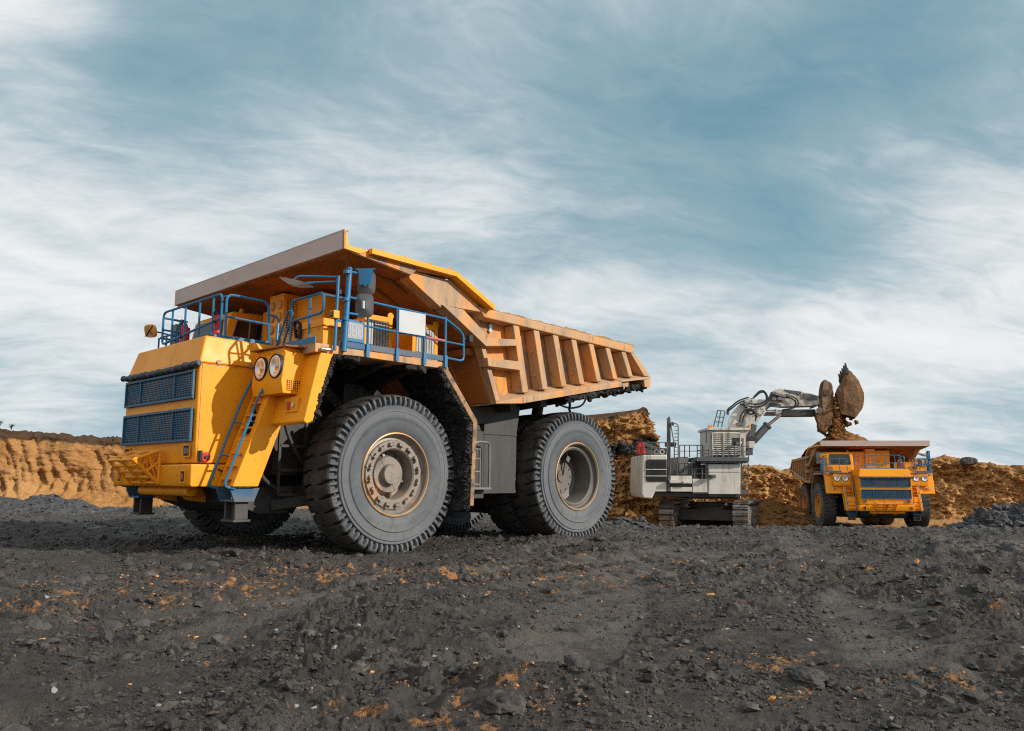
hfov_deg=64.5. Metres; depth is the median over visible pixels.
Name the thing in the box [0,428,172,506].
hill
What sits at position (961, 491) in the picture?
hill
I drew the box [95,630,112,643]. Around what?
rock
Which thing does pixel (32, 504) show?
gravel rubble
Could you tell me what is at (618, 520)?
gravel rubble
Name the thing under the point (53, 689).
stone chips
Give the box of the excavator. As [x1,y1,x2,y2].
[630,363,863,526]
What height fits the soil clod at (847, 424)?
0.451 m
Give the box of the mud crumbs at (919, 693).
[0,515,1023,730]
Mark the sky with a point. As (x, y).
(749, 197)
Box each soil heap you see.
[645,513,719,525]
[719,497,816,526]
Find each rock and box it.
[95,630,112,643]
[448,661,480,675]
[474,689,526,714]
[564,654,590,672]
[787,665,824,689]
[895,620,922,629]
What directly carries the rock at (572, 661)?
on the ground
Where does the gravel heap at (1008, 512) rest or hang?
on the ground
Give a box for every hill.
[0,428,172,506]
[586,407,680,520]
[676,454,1023,519]
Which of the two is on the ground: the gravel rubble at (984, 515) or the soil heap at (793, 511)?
the soil heap at (793, 511)
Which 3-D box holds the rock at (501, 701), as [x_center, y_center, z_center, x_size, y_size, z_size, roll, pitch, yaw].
[-0.055,1.973,4.710,0.315,0.173,0.222,3,-8,-17]
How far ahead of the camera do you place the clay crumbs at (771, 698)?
7.11 m
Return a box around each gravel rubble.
[0,493,102,514]
[101,505,308,511]
[604,516,662,525]
[944,502,1023,528]
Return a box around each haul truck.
[108,229,650,553]
[789,440,934,526]
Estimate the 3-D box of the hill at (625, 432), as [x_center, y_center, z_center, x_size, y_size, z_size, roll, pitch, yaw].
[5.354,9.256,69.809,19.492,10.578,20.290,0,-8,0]
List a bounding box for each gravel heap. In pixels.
[0,494,105,515]
[103,505,308,511]
[604,518,651,525]
[975,503,1023,527]
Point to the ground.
(25, 695)
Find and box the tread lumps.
[13,561,749,629]
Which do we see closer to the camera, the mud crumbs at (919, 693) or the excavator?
the mud crumbs at (919, 693)
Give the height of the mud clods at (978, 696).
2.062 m
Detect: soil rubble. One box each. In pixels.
[637,512,706,525]
[720,497,838,526]
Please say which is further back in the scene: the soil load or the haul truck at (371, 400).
the soil load
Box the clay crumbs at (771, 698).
[14,534,1012,730]
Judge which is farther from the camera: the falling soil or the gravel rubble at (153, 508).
the falling soil
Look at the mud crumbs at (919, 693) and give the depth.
6.63 m
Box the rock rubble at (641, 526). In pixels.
[602,523,1018,529]
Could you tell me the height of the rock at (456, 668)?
0.176 m
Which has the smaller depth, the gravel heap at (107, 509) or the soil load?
the gravel heap at (107, 509)
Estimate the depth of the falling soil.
57.59 m
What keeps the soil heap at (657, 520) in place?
on the ground
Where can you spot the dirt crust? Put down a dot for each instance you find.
(576, 330)
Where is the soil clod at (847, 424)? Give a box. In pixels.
[844,421,851,426]
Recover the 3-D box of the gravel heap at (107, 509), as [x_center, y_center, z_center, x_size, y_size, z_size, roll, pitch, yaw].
[-11.523,6.003,33.483,18.750,0.605,4.000,1,-8,-4]
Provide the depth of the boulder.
71.25 m
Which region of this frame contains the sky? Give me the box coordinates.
[0,0,1023,469]
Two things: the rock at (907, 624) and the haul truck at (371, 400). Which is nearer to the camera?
the rock at (907, 624)
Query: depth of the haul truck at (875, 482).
53.62 m
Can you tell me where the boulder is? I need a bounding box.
[960,457,977,466]
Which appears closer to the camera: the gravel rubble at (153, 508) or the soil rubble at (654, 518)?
the gravel rubble at (153, 508)
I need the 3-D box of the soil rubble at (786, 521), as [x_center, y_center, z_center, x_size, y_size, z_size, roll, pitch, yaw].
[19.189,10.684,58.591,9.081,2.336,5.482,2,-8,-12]
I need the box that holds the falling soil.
[824,396,846,440]
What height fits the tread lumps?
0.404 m
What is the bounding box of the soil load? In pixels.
[801,431,907,460]
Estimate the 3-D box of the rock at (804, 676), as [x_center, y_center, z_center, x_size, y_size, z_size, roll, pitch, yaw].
[1.992,2.107,5.491,0.243,0.133,0.344,-1,-8,8]
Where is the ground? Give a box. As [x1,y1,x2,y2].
[0,504,1023,730]
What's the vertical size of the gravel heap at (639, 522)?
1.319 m
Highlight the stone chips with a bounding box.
[35,513,1023,730]
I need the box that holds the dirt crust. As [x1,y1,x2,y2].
[481,307,633,346]
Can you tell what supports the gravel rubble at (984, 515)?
on the gravel heap at (1008, 512)
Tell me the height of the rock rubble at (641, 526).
1.678 m
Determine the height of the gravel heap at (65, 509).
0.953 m
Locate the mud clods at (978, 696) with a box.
[0,504,1023,730]

